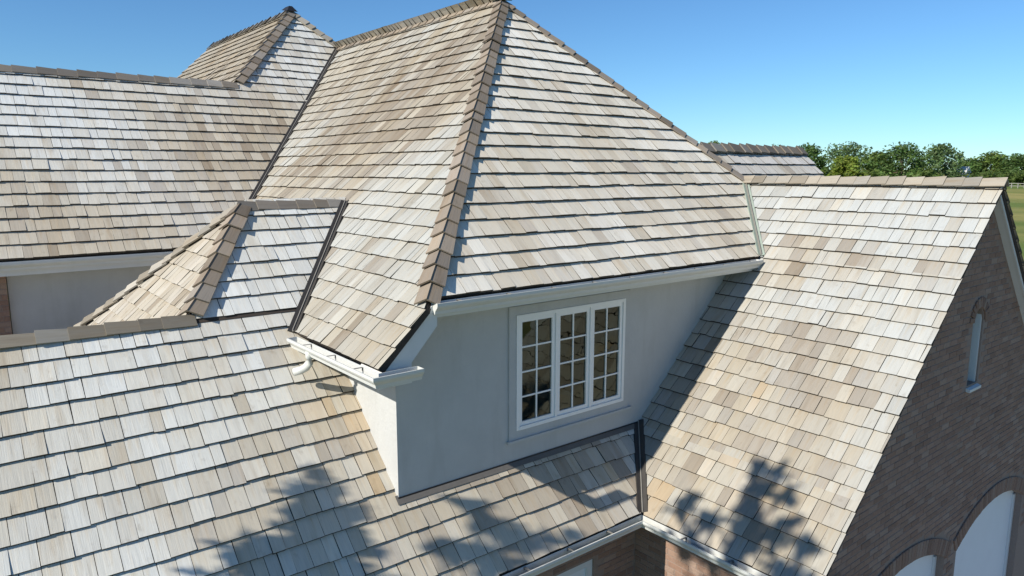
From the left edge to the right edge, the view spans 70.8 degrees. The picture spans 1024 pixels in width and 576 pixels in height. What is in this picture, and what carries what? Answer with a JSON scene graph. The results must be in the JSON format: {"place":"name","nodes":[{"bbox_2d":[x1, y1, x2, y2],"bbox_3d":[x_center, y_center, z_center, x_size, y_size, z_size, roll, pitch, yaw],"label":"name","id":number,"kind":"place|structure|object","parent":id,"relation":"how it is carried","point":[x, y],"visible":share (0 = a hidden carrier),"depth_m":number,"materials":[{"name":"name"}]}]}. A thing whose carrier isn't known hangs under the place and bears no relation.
{"place":"outdoors","nodes":[
{"label":"outdoors","id":0,"kind":"place"},
{"bbox_2d":[0,0,1023,575],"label":"house","id":1,"kind":"structure","parent":0,"point":[486,288],"depth_m":8.70,"materials":[{"name":"brown wood"}]},
{"bbox_2d":[506,290,631,444],"bbox_3d":[0.719,0.891,8.714,2.053,1.578,0.145,-7,12,-38],"label":"window","id":2,"kind":"structure","parent":1,"relation":"in","point":[519,430],"depth_m":8.61,"materials":[{"name":"paint"}]},
{"bbox_2d":[557,559,591,575],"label":"window","id":3,"kind":"structure","parent":1,"relation":"in","point":[585,569],"depth_m":8.79,"materials":[{"name":"white paint"}]},
{"bbox_2d":[895,555,936,575],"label":"garage door","id":4,"kind":"structure","parent":1,"relation":"in","point":[926,565],"depth_m":9.36,"materials":[{"name":"paint"}]},
{"bbox_2d":[965,314,981,392],"bbox_3d":[5.920,0.827,9.288,0.380,0.975,0.190,-7,12,-38],"label":"window","id":5,"kind":"structure","parent":1,"relation":"in","point":[977,325],"depth_m":9.37,"materials":[{"name":"white glass"}]},
{"bbox_2d":[954,490,1015,575],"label":"garage door","id":6,"kind":"structure","parent":1,"relation":"in","point":[983,551],"depth_m":10.97,"materials":[{"name":"paint"}]},
{"bbox_2d":[0,0,1023,169],"label":"sky","id":7,"kind":"structure","parent":0,"point":[875,74],"materials":[{"name":"blue"}]},
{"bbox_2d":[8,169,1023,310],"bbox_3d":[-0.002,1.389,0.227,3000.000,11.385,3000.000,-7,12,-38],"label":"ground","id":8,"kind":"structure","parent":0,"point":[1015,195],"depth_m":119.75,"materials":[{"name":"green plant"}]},
{"bbox_2d":[795,142,828,169],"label":"tree","id":9,"kind":"object","parent":8,"relation":"on","point":[813,151],"visible":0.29,"depth_m":211.70,"materials":[{"name":"green plant"}]},
{"bbox_2d":[820,167,831,175],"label":"bush","id":10,"kind":"object","parent":8,"relation":"on","point":[824,170],"visible":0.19,"depth_m":194.09,"materials":[{"name":"green plant"}]},
{"bbox_2d":[819,141,872,173],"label":"tree","id":11,"kind":"object","parent":8,"relation":"on","point":[853,149],"visible":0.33,"depth_m":212.94,"materials":[{"name":"green plant"}]},
{"bbox_2d":[827,154,868,176],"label":"tree","id":12,"kind":"object","parent":8,"relation":"on","point":[847,166],"visible":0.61,"depth_m":182.38,"materials":[{"name":"green plant"}]},
{"bbox_2d":[860,151,894,175],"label":"tree","id":13,"kind":"object","parent":8,"relation":"on","point":[873,155],"visible":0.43,"depth_m":201.35,"materials":[{"name":"green plant"}]},
{"bbox_2d":[868,168,887,176],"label":"bush","id":14,"kind":"object","parent":8,"relation":"on","point":[875,173],"visible":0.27,"depth_m":186.17,"materials":[{"name":"green plant"}]},
{"bbox_2d":[866,141,934,176],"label":"tree","id":15,"kind":"object","parent":8,"relation":"on","point":[900,154],"visible":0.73,"depth_m":193.54,"materials":[{"name":"green plant"}]},
{"bbox_2d":[906,166,942,176],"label":"bush","id":16,"kind":"object","parent":8,"relation":"on","point":[924,172],"visible":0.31,"depth_m":183.29,"materials":[{"name":"green plant"}]},
{"bbox_2d":[917,142,965,177],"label":"tree","id":17,"kind":"object","parent":8,"relation":"on","point":[940,152],"visible":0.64,"depth_m":194.56,"materials":[{"name":"green plant"}]},
{"bbox_2d":[953,158,984,175],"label":"tree","id":18,"kind":"object","parent":8,"relation":"on","point":[977,166],"visible":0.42,"depth_m":214.70,"materials":[{"name":"green plant"}]},
{"bbox_2d":[963,169,1002,177],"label":"bush","id":19,"kind":"object","parent":8,"relation":"on","point":[990,173],"visible":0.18,"depth_m":188.01,"materials":[{"name":"green plant"}]},
{"bbox_2d":[970,151,1006,177],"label":"tree","id":20,"kind":"object","parent":8,"relation":"on","point":[992,159],"visible":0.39,"depth_m":214.04,"materials":[{"name":"green plant"}]},
{"bbox_2d":[993,153,1023,174],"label":"tree","id":21,"kind":"object","parent":8,"relation":"on","point":[1015,162],"visible":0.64,"depth_m":207.87,"materials":[{"name":"green plant"}]},
{"bbox_2d":[996,170,1023,184],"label":"bush","id":22,"kind":"object","parent":8,"relation":"on","point":[1007,174],"visible":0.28,"depth_m":194.75,"materials":[{"name":"green plant"}]},
{"bbox_2d":[1010,171,1023,185],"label":"bush","id":23,"kind":"object","parent":8,"relation":"on","point":[1017,176],"visible":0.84,"depth_m":191.94,"materials":[{"name":"green plant"}]},
{"bbox_2d":[953,167,970,176],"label":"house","id":24,"kind":"structure","parent":0,"point":[966,169],"depth_m":196.93,"materials":[{"name":"white"}]}
]}

